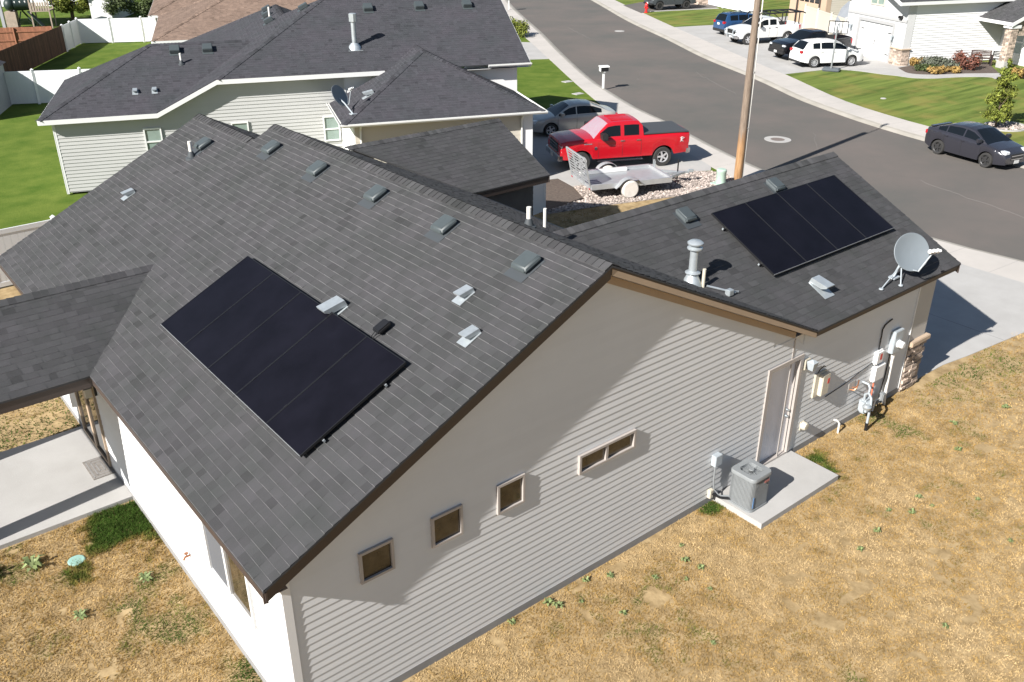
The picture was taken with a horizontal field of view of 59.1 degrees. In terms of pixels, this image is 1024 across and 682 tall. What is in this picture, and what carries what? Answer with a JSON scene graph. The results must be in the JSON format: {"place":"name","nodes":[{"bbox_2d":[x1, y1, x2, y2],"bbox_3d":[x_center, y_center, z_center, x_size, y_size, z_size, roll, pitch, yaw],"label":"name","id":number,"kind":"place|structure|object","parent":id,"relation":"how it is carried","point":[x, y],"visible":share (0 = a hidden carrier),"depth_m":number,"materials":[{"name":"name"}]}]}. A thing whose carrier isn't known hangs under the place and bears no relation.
{"place":"outdoors","nodes":[
{"label":"outdoors","id":0,"kind":"place"},
{"bbox_2d":[151,0,315,43],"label":"house","id":1,"kind":"structure","parent":0,"point":[189,21],"depth_m":54.45,"materials":[{"name":"brown"}]},
{"bbox_2d":[35,0,547,193],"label":"house","id":2,"kind":"structure","parent":0,"point":[397,65],"depth_m":36.47,"materials":[{"name":"white paint"}]},
{"bbox_2d":[143,127,162,150],"bbox_3d":[-14.163,-7.910,35.736,0.670,1.040,0.060,-8,28,-15],"label":"window","id":3,"kind":"structure","parent":2,"relation":"in","point":[152,136],"depth_m":35.66,"materials":[{"name":"white paint"}]},
{"bbox_2d":[230,121,248,130],"bbox_3d":[-10.986,-8.359,36.625,0.680,1.040,0.060,-8,28,-15],"label":"window","id":4,"kind":"structure","parent":2,"relation":"in","point":[244,125],"depth_m":36.48,"materials":[{"name":"white paint"}]},
{"bbox_2d":[322,116,340,140],"bbox_3d":[-7.494,-8.853,37.602,0.680,1.040,0.060,-8,28,-15],"label":"window","id":5,"kind":"structure","parent":2,"relation":"in","point":[332,132],"depth_m":37.61,"materials":[{"name":"white paint"}]},
{"bbox_2d":[331,85,356,114],"bbox_3d":[-6.343,-9.096,34.073,0.814,0.985,1.135,-20,33,-34],"label":"satellite dish","id":6,"kind":"object","parent":2,"relation":"on","point":[339,94],"visible":1,"depth_m":34.17,"materials":[{"name":"grey metal"}]},
{"bbox_2d":[0,0,716,228],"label":"green lawn","id":7,"kind":"structure","parent":0,"point":[32,187],"depth_m":45.09,"materials":[{"name":"green plant"}]},
{"bbox_2d":[0,60,11,113],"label":"garden shed","id":8,"kind":"structure","parent":7,"relation":"on","point":[5,102],"depth_m":49.18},
{"bbox_2d":[0,26,51,49],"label":"wooden fence","id":9,"kind":"object","parent":7,"relation":"on","point":[13,35],"visible":0.48,"depth_m":64.83,"materials":[{"name":"brown wood"}]},
{"bbox_2d":[3,0,56,27],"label":"play set","id":10,"kind":"object","parent":7,"relation":"on","point":[12,18],"visible":0.94,"depth_m":76.16,"materials":[{"name":"brown wood"}]},
{"bbox_2d":[0,26,66,71],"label":"wooden fence","id":11,"kind":"object","parent":7,"relation":"on","point":[33,52],"visible":0.86,"depth_m":60.42,"materials":[{"name":"brown wood"}]},
{"bbox_2d":[4,67,88,103],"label":"vinyl fence","id":12,"kind":"object","parent":7,"relation":"on","point":[32,86],"visible":0.51,"depth_m":50.09,"materials":[{"name":"white plastic"}]},
{"bbox_2d":[43,0,89,19],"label":"tree","id":13,"kind":"object","parent":7,"relation":"on","point":[71,6],"visible":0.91,"depth_m":80.87,"materials":[{"name":"green plant"}]},
{"bbox_2d":[60,16,155,51],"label":"vinyl fence","id":14,"kind":"object","parent":7,"relation":"on","point":[76,31],"visible":0.73,"depth_m":69.53,"materials":[{"name":"white plastic"}]},
{"bbox_2d":[88,0,132,18],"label":"garden shed","id":15,"kind":"structure","parent":7,"relation":"on","point":[96,10],"depth_m":80.93,"materials":[{"name":"white paint"}]},
{"bbox_2d":[101,0,152,17],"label":"hedge bush","id":16,"kind":"object","parent":7,"relation":"on","point":[133,7],"visible":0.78,"depth_m":80.91,"materials":[{"name":"green plant"}]},
{"bbox_2d":[147,0,199,21],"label":"house","id":17,"kind":"structure","parent":7,"relation":"on","point":[158,7],"depth_m":63.63,"materials":[{"name":"brown paint"}]},
{"bbox_2d":[510,16,529,37],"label":"bush","id":18,"kind":"object","parent":7,"relation":"on","point":[521,28],"visible":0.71,"depth_m":72.17,"materials":[{"name":"green plant"}]},
{"bbox_2d":[521,42,547,59],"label":"driveway","id":19,"kind":"structure","parent":7,"relation":"on","point":[532,51],"depth_m":66.11,"materials":[{"name":"concrete"}]},
{"bbox_2d":[0,191,1023,681],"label":"dry lawn","id":20,"kind":"structure","parent":0,"point":[652,597],"depth_m":15.71,"materials":[{"name":"plant"}]},
{"bbox_2d":[0,215,54,286],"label":"vinyl fence","id":21,"kind":"object","parent":20,"relation":"on","point":[10,237],"visible":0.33,"depth_m":27.23,"materials":[{"name":"white plastic"}]},
{"bbox_2d":[22,554,43,571],"bbox_3d":[-8.600,3.966,16.222,0.441,0.171,0.446,-9,28,-17],"label":"weed","id":22,"kind":"object","parent":20,"relation":"on","point":[33,562],"visible":1,"depth_m":16.20,"materials":[{"name":"green plant"}]},
{"bbox_2d":[0,426,132,549],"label":"patio slab","id":23,"kind":"structure","parent":20,"relation":"on","point":[49,483],"depth_m":18.25,"materials":[{"name":"concrete"}]},
{"bbox_2d":[82,456,115,479],"bbox_3d":[-8.602,2.630,18.875,0.500,0.018,0.800,-20,33,-34],"label":"doormat","id":24,"kind":"object","parent":23,"relation":"on","point":[98,467],"visible":0.97,"depth_m":18.81,"materials":[{"name":"fabric"}]},
{"bbox_2d":[67,555,84,566],"bbox_3d":[-7.903,3.990,16.394,0.300,0.050,0.300,-20,33,-34],"label":"valve cover","id":25,"kind":"object","parent":20,"relation":"on","point":[75,559],"visible":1,"depth_m":16.37,"materials":[{"name":"green plastic"}]},
{"bbox_2d":[73,608,87,620],"bbox_3d":[-7.216,4.568,15.114,0.278,0.108,0.282,-9,28,-17],"label":"weed","id":26,"kind":"object","parent":20,"relation":"on","point":[80,614],"visible":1,"depth_m":15.11,"materials":[{"name":"green plant"}]},
{"bbox_2d":[138,571,153,582],"bbox_3d":[-6.456,4.150,15.937,0.290,0.112,0.293,-9,28,-17],"label":"weed","id":27,"kind":"object","parent":20,"relation":"on","point":[145,576],"visible":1,"depth_m":15.93,"materials":[{"name":"green plant"}]},
{"bbox_2d":[0,114,960,681],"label":"house","id":28,"kind":"structure","parent":20,"relation":"on","point":[550,410],"depth_m":15.45,"materials":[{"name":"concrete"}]},
{"bbox_2d":[83,386,96,398],"bbox_3d":[-8.335,0.975,17.804,0.234,0.260,0.160,-20,33,-34],"label":"patio lamp","id":29,"kind":"object","parent":28,"relation":"attached to","point":[87,393],"visible":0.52,"depth_m":17.78,"materials":[{"name":"beige metal"}]},
{"bbox_2d":[74,388,111,466],"bbox_3d":[-8.934,1.373,19.012,0.050,2.080,1.830,-20,33,-34],"label":"patio door","id":30,"kind":"structure","parent":28,"relation":"in","point":[88,408],"depth_m":19.07,"materials":[{"name":"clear glass"}]},
{"bbox_2d":[201,522,257,628],"bbox_3d":[-4.270,3.392,13.553,0.050,1.200,1.670,-20,33,-34],"label":"window","id":31,"kind":"structure","parent":28,"relation":"in","point":[221,565],"depth_m":13.61,"materials":[{"name":"white paint"}]},
{"bbox_2d":[199,287,387,442],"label":"panel rails","id":32,"kind":"object","parent":28,"relation":"attached to","point":[323,440],"visible":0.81,"depth_m":13.07,"materials":[{"name":"silver metal"}]},
{"bbox_2d":[161,256,272,344],"bbox_3d":[-5.283,-0.746,16.191,1.998,0.042,1.079,-43,43,-18],"label":"solar panel","id":33,"kind":"object","parent":32,"relation":"attached to","point":[207,306],"visible":1,"depth_m":16.17,"materials":[{"name":"black glass"}]},
{"bbox_2d":[183,273,300,368],"bbox_3d":[-4.608,-0.368,15.444,1.998,0.042,1.059,-43,43,-18],"label":"solar panel","id":34,"kind":"object","parent":32,"relation":"attached to","point":[219,337],"visible":1,"depth_m":15.42,"materials":[{"name":"black glass"}]},
{"bbox_2d":[208,292,332,394],"bbox_3d":[-3.933,0.009,14.697,1.998,0.042,1.079,-43,43,-18],"label":"solar panel","id":35,"kind":"object","parent":32,"relation":"attached to","point":[243,363],"visible":1,"depth_m":14.67,"materials":[{"name":"black glass"}]},
{"bbox_2d":[235,313,366,423],"bbox_3d":[-3.252,0.390,13.943,1.998,0.042,1.079,-43,43,-18],"label":"solar panel","id":36,"kind":"object","parent":32,"relation":"attached to","point":[273,389],"visible":1,"depth_m":13.92,"materials":[{"name":"black glass"}]},
{"bbox_2d":[266,336,406,456],"bbox_3d":[-2.572,0.770,13.191,1.998,0.042,1.074,-43,43,-18],"label":"solar panel","id":37,"kind":"object","parent":32,"relation":"attached to","point":[305,421],"visible":1,"depth_m":13.15,"materials":[{"name":"black glass"}]},
{"bbox_2d":[357,537,394,584],"bbox_3d":[-1.890,3.074,12.620,0.550,0.530,0.050,-20,33,-34],"label":"window","id":38,"kind":"structure","parent":28,"relation":"in","point":[377,560],"depth_m":12.62,"materials":[{"name":"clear glass"}]},
{"bbox_2d":[370,319,390,338],"bbox_3d":[-2.072,-0.142,13.932,0.462,0.120,0.200,-43,43,-18],"label":"junction box","id":39,"kind":"object","parent":28,"relation":"attached to","point":[382,326],"visible":0.85,"depth_m":13.91,"materials":[{"name":"black metal"}]},
{"bbox_2d":[430,504,463,548],"bbox_3d":[-0.956,2.721,13.286,0.550,0.540,0.050,-20,33,-34],"label":"window","id":40,"kind":"structure","parent":28,"relation":"in","point":[445,526],"depth_m":13.29,"materials":[{"name":"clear glass"}]},
{"bbox_2d":[496,473,524,514],"bbox_3d":[-0.018,2.362,13.952,0.540,0.540,0.050,-20,33,-34],"label":"window","id":41,"kind":"structure","parent":28,"relation":"in","point":[510,494],"depth_m":13.96,"materials":[{"name":"brown glass"}]},
{"bbox_2d":[577,428,636,475],"bbox_3d":[1.600,1.852,15.149,1.310,0.370,0.060,-20,33,-34],"label":"window","id":42,"kind":"structure","parent":28,"relation":"in","point":[625,442],"depth_m":15.13,"materials":[{"name":"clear glass"}]},
{"bbox_2d":[707,452,729,499],"bbox_3d":[4.069,2.635,17.611,0.449,1.010,0.207,1,27,2],"label":"disconnect box","id":43,"kind":"object","parent":28,"relation":"attached to","point":[716,459],"visible":1,"depth_m":17.61,"materials":[{"name":"grey metal"}]},
{"bbox_2d":[706,285,735,296],"bbox_3d":[4.155,-0.994,17.648,0.701,0.213,0.197,-5,27,-10],"label":"roof antenna","id":44,"kind":"object","parent":28,"relation":"on","point":[729,292],"visible":1,"depth_m":17.64,"materials":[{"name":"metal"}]},
{"bbox_2d":[759,362,795,461],"bbox_3d":[5.409,1.467,18.526,0.950,2.237,0.130,-20,33,-34],"label":"door","id":45,"kind":"structure","parent":28,"relation":"in","point":[779,380],"depth_m":18.59,"materials":[{"name":"metal"}]},
{"bbox_2d":[722,195,855,266],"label":"panel rails","id":46,"kind":"object","parent":28,"relation":"attached to","point":[759,264],"visible":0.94,"depth_m":19.04,"materials":[{"name":"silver metal"}]},
{"bbox_2d":[711,203,806,275],"bbox_3d":[5.213,-2.177,19.081,1.114,0.042,1.937,-20,59,-34],"label":"solar panel","id":47,"kind":"object","parent":46,"relation":"attached to","point":[762,241],"visible":1,"depth_m":19.04,"materials":[{"name":"black glass"}]},
{"bbox_2d":[745,193,837,262],"bbox_3d":[6.089,-2.496,19.712,1.124,0.042,1.937,-20,59,-34],"label":"solar panel","id":48,"kind":"object","parent":46,"relation":"attached to","point":[804,238],"visible":1,"depth_m":19.68,"materials":[{"name":"black glass"}]},
{"bbox_2d":[777,184,866,249],"bbox_3d":[6.966,-2.815,20.344,1.119,0.042,1.937,-20,59,-34],"label":"solar panel","id":49,"kind":"object","parent":46,"relation":"attached to","point":[823,217],"visible":1,"depth_m":20.32,"materials":[{"name":"black glass"}]},
{"bbox_2d":[806,175,893,238],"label":"solar panel","id":50,"kind":"object","parent":46,"relation":"attached to","point":[864,218],"visible":1,"depth_m":20.95,"materials":[{"name":"black glass"}]},
{"bbox_2d":[803,358,818,370],"bbox_3d":[6.084,0.488,18.378,0.180,0.270,0.234,-20,33,-34],"label":"wall lamp","id":51,"kind":"object","parent":28,"relation":"attached to","point":[810,364],"visible":1,"depth_m":18.33,"materials":[{"name":"beige plastic"}]},
{"bbox_2d":[811,365,830,397],"bbox_3d":[6.516,0.841,19.009,0.400,0.752,0.148,-20,33,-34],"label":"utility box","id":52,"kind":"object","parent":28,"relation":"attached to","point":[821,383],"visible":1,"depth_m":19.00,"materials":[{"name":"beige plastic"}]},
{"bbox_2d":[825,318,892,396],"bbox_3d":[7.664,0.364,19.835,2.244,1.214,0.106,-20,33,-34],"label":"cable","id":53,"kind":"object","parent":28,"relation":"attached to","point":[878,356],"visible":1,"depth_m":20.27,"materials":[{"name":"white paint"}]},
{"bbox_2d":[870,361,885,395],"bbox_3d":[8.350,1.039,20.791,0.420,1.150,0.114,-20,33,-34],"label":"telecom box","id":54,"kind":"object","parent":28,"relation":"attached to","point":[877,371],"visible":0.84,"depth_m":20.55,"materials":[{"name":"white paint"}]},
{"bbox_2d":[877,327,905,405],"bbox_3d":[8.797,0.662,20.896,0.414,1.990,0.264,-20,33,-34],"label":"electric meter","id":55,"kind":"object","parent":28,"relation":"attached to","point":[896,343],"visible":0.98,"depth_m":20.60,"materials":[{"name":"grey metal"}]},
{"bbox_2d":[879,233,941,289],"bbox_3d":[8.454,-1.719,19.493,1.487,1.010,0.688,-8,28,-15],"label":"satellite dish","id":56,"kind":"object","parent":28,"relation":"on","point":[912,251],"visible":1,"depth_m":19.68,"materials":[{"name":"grey metal"}]},
{"bbox_2d":[533,183,545,214],"bbox_3d":[0.845,-5.339,33.144,0.130,1.550,1.191,21,33,35],"label":"privacy screen","id":57,"kind":"object","parent":20,"relation":"on","point":[539,197],"visible":0.35,"depth_m":33.35,"materials":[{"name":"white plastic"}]},
{"bbox_2d":[541,179,583,212],"bbox_3d":[-0.005,-5.357,35.109,6.700,0.208,3.650,-20,33,-34],"label":"mulch bed","id":58,"kind":"object","parent":20,"relation":"on","point":[559,192],"visible":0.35,"depth_m":35.75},
{"bbox_2d":[547,170,733,213],"bbox_3d":[4.980,-5.972,36.324,9.194,0.210,2.694,-11,29,-20],"label":"gravel bed","id":59,"kind":"object","parent":20,"relation":"on","point":[634,196],"visible":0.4,"depth_m":35.52,"materials":[{"name":"beige gravel"}]},
{"bbox_2d":[566,146,693,197],"bbox_3d":[4.937,-6.941,36.154,5.265,1.680,2.480,-9,28,-16],"label":"utility trailer","id":60,"kind":"object","parent":59,"relation":"on","point":[629,180],"visible":1,"depth_m":35.90,"materials":[{"name":"metal"}]},
{"bbox_2d":[710,168,726,184],"bbox_3d":[8.526,-6.699,36.821,0.600,0.660,0.600,-20,33,-34],"label":"utility pedestal","id":61,"kind":"object","parent":59,"relation":"on","point":[721,176],"visible":0.85,"depth_m":36.68,"materials":[{"name":"plastic"}]},
{"bbox_2d":[733,0,763,179],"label":"utility pole","id":62,"kind":"object","parent":59,"relation":"on","point":[744,122],"visible":0.88,"depth_m":35.62,"materials":[{"name":"brown wood"}]},
{"bbox_2d":[713,450,837,528],"bbox_3d":[5.355,3.055,18.337,2.534,0.326,1.179,-20,33,-34],"label":"concrete pad","id":63,"kind":"object","parent":20,"relation":"on","point":[796,479],"visible":0.64,"depth_m":18.21,"materials":[{"name":"white concrete"}]},
{"bbox_2d":[728,458,771,512],"bbox_3d":[4.626,2.809,17.605,0.600,0.772,0.600,-20,33,-34],"label":"air conditioner","id":64,"kind":"object","parent":63,"relation":"on","point":[749,484],"visible":1,"depth_m":17.43,"materials":[{"name":"grey paint"}]},
{"bbox_2d":[858,381,872,430],"bbox_3d":[7.939,1.526,20.288,0.285,0.995,0.805,8,28,16],"label":"gas meter","id":65,"kind":"object","parent":20,"relation":"on","point":[865,405],"visible":1,"depth_m":20.28,"materials":[{"name":"grey metal"}]},
{"bbox_2d":[871,391,885,410],"bbox_3d":[8.612,1.389,21.050,0.538,0.468,0.140,-20,33,-34],"label":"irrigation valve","id":66,"kind":"object","parent":20,"relation":"on","point":[881,398],"visible":1,"depth_m":20.93,"materials":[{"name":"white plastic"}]},
{"bbox_2d":[532,130,710,186],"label":"driveway","id":67,"kind":"structure","parent":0,"point":[552,165],"depth_m":39.84,"materials":[{"name":"concrete"}]},
{"bbox_2d":[533,99,617,135],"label":"sedan","id":68,"kind":"object","parent":67,"relation":"on","point":[568,114],"visible":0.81,"depth_m":43.77,"materials":[{"name":"silver metal"}]},
{"bbox_2d":[546,113,689,170],"bbox_3d":[4.619,-8.756,39.343,6.022,2.025,2.608,-6,28,-12],"label":"pickup truck","id":69,"kind":"object","parent":67,"relation":"on","point":[601,137],"visible":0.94,"depth_m":38.56,"materials":[{"name":"red paint"}]},
{"bbox_2d":[623,2,716,12],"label":"driveway asphalt","id":70,"kind":"structure","parent":0,"point":[639,7],"depth_m":90.03,"materials":[{"name":"grey asphalt"}]},
{"bbox_2d":[643,0,695,9],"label":"off road wagon","id":71,"kind":"object","parent":70,"relation":"on","point":[660,4],"visible":1,"depth_m":88.10,"materials":[{"name":"grey paint"}]},
{"bbox_2d":[502,0,1023,282],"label":"sidewalk","id":72,"kind":"structure","parent":0,"point":[714,159],"depth_m":41.34,"materials":[{"name":"concrete"}]},
{"bbox_2d":[509,0,1023,260],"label":"street","id":73,"kind":"structure","parent":0,"point":[673,85],"depth_m":45.68,"materials":[{"name":"grey asphalt"}]},
{"bbox_2d":[764,136,790,142],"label":"manhole","id":74,"kind":"object","parent":73,"relation":"on","point":[778,139],"visible":1,"depth_m":43.86,"materials":[{"name":"concrete"}]},
{"bbox_2d":[925,121,1023,167],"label":"sedan","id":75,"kind":"object","parent":73,"relation":"on","point":[986,145],"visible":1,"depth_m":39.89,"materials":[{"name":"grey paint"}]},
{"bbox_2d":[675,16,910,75],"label":"driveway","id":76,"kind":"structure","parent":0,"point":[709,34],"depth_m":63.28,"materials":[{"name":"concrete"}]},
{"bbox_2d":[713,10,752,32],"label":"suv","id":77,"kind":"object","parent":76,"relation":"on","point":[723,20],"visible":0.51,"depth_m":72.86,"materials":[{"name":"blue paint"}]},
{"bbox_2d":[724,7,805,44],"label":"pickup truck","id":78,"kind":"object","parent":76,"relation":"on","point":[773,27],"visible":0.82,"depth_m":69.20,"materials":[{"name":"white paint"}]},
{"bbox_2d":[768,28,852,56],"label":"pickup truck","id":79,"kind":"object","parent":76,"relation":"on","point":[780,47],"visible":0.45,"depth_m":62.93,"materials":[{"name":"black paint"}]},
{"bbox_2d":[802,4,847,34],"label":"vinyl fence","id":80,"kind":"object","parent":76,"relation":"on","point":[818,18],"visible":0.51,"depth_m":73.05,"materials":[{"name":"beige plastic"}]},
{"bbox_2d":[789,38,863,67],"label":"crossover","id":81,"kind":"object","parent":76,"relation":"on","point":[813,52],"visible":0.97,"depth_m":60.21,"materials":[{"name":"white paint"}]},
{"bbox_2d":[793,40,808,49],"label":"rear window","id":82,"kind":"structure","parent":81,"relation":"in","point":[801,44],"depth_m":60.33,"materials":[{"name":"black glass"}]},
{"bbox_2d":[833,1,849,33],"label":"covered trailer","id":83,"kind":"object","parent":76,"relation":"on","point":[843,12],"visible":0.06,"depth_m":69.42,"materials":[{"name":"fabric"}]},
{"bbox_2d":[598,0,1023,162],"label":"sidewalk","id":84,"kind":"structure","parent":0,"point":[794,85],"depth_m":58.30,"materials":[{"name":"concrete"}]},
{"bbox_2d":[616,0,1023,145],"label":"front lawn","id":85,"kind":"structure","parent":0,"point":[927,102],"depth_m":53.84,"materials":[{"name":"green plant"}]},
{"bbox_2d":[708,0,753,11],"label":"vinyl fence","id":86,"kind":"object","parent":85,"relation":"on","point":[745,5],"visible":0.83,"depth_m":87.81,"materials":[{"name":"white plastic"}]},
{"bbox_2d":[788,0,849,22],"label":"house","id":87,"kind":"structure","parent":85,"relation":"on","point":[833,6],"depth_m":77.75,"materials":[{"name":"beige paint"}]},
{"bbox_2d":[797,0,818,22],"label":"house wall","id":88,"kind":"structure","parent":87,"relation":"in","point":[812,3],"depth_m":79.37,"materials":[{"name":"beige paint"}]},
{"bbox_2d":[822,20,849,71],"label":"basketball hoop","id":89,"kind":"object","parent":85,"relation":"on","point":[832,69],"visible":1,"depth_m":58.85,"materials":[{"name":"grey paint"}]},
{"bbox_2d":[845,0,1023,67],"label":"house","id":90,"kind":"structure","parent":85,"relation":"on","point":[938,28],"depth_m":61.04,"materials":[{"name":"white"}]},
{"bbox_2d":[857,20,892,61],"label":"garage door","id":91,"kind":"structure","parent":90,"relation":"in","point":[874,43],"depth_m":63.01,"materials":[{"name":"white paint"}]},
{"bbox_2d":[1013,36,1023,55],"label":"window","id":92,"kind":"structure","parent":90,"relation":"in","point":[1018,47],"depth_m":61.11,"materials":[{"name":"grey glass"}]},
{"bbox_2d":[899,62,997,74],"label":"planting bed","id":93,"kind":"object","parent":85,"relation":"on","point":[984,67],"visible":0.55,"depth_m":59.57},
{"bbox_2d":[912,63,938,71],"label":"shrub","id":94,"kind":"object","parent":93,"relation":"on","point":[920,66],"visible":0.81,"depth_m":59.32,"materials":[{"name":"green plant"}]},
{"bbox_2d":[926,65,945,73],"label":"shrub","id":95,"kind":"object","parent":93,"relation":"on","point":[936,70],"visible":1,"depth_m":58.27,"materials":[{"name":"yellow plant"}]},
{"bbox_2d":[919,55,959,68],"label":"shrub","id":96,"kind":"object","parent":93,"relation":"on","point":[939,60],"visible":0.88,"depth_m":59.58,"materials":[{"name":"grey plant"}]},
{"bbox_2d":[945,65,961,73],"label":"shrub","id":97,"kind":"object","parent":93,"relation":"on","point":[954,69],"visible":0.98,"depth_m":58.71,"materials":[{"name":"yellow plant"}]},
{"bbox_2d":[952,49,984,70],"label":"shrub","id":98,"kind":"object","parent":93,"relation":"on","point":[968,61],"visible":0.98,"depth_m":59.47,"materials":[{"name":"red plant"}]},
{"bbox_2d":[970,50,993,64],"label":"bench","id":99,"kind":"object","parent":93,"relation":"on","point":[984,53],"visible":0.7,"depth_m":61.38,"materials":[{"name":"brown wood"}]},
{"bbox_2d":[980,57,1019,126],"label":"young tree","id":100,"kind":"object","parent":85,"relation":"on","point":[1000,112],"visible":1,"depth_m":44.66,"materials":[{"name":"green plant"}]},
{"bbox_2d":[988,121,1023,129],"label":"ring stones","id":101,"kind":"object","parent":85,"relation":"on","point":[1013,126],"visible":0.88,"depth_m":45.66,"materials":[{"name":"white stone"}]},
{"bbox_2d":[897,73,1023,78],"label":"front path","id":102,"kind":"structure","parent":0,"point":[925,76],"depth_m":57.99,"materials":[{"name":"concrete"}]},
{"bbox_2d":[917,264,1023,378],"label":"driveway","id":103,"kind":"structure","parent":0,"point":[987,303],"depth_m":25.70,"materials":[{"name":"concrete"}]},
{"bbox_3d":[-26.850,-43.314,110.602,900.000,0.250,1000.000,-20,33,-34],"label":"ground","id":104,"kind":"structure","parent":0,"visible":0},
{"bbox_2d":[505,0,1023,261],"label":"kerb","id":105,"kind":"structure","parent":104,"relation":"on","point":[581,72],"depth_m":51.16,"materials":[{"name":"concrete"}]},
{"bbox_2d":[599,65,609,88],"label":"mailbox","id":106,"kind":"object","parent":105,"relation":"on","point":[603,68],"visible":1,"depth_m":53.88,"materials":[{"name":"white paint"}]},
{"bbox_2d":[592,0,1023,167],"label":"kerb","id":107,"kind":"structure","parent":104,"relation":"on","point":[829,108],"depth_m":54.04,"materials":[{"name":"concrete"}]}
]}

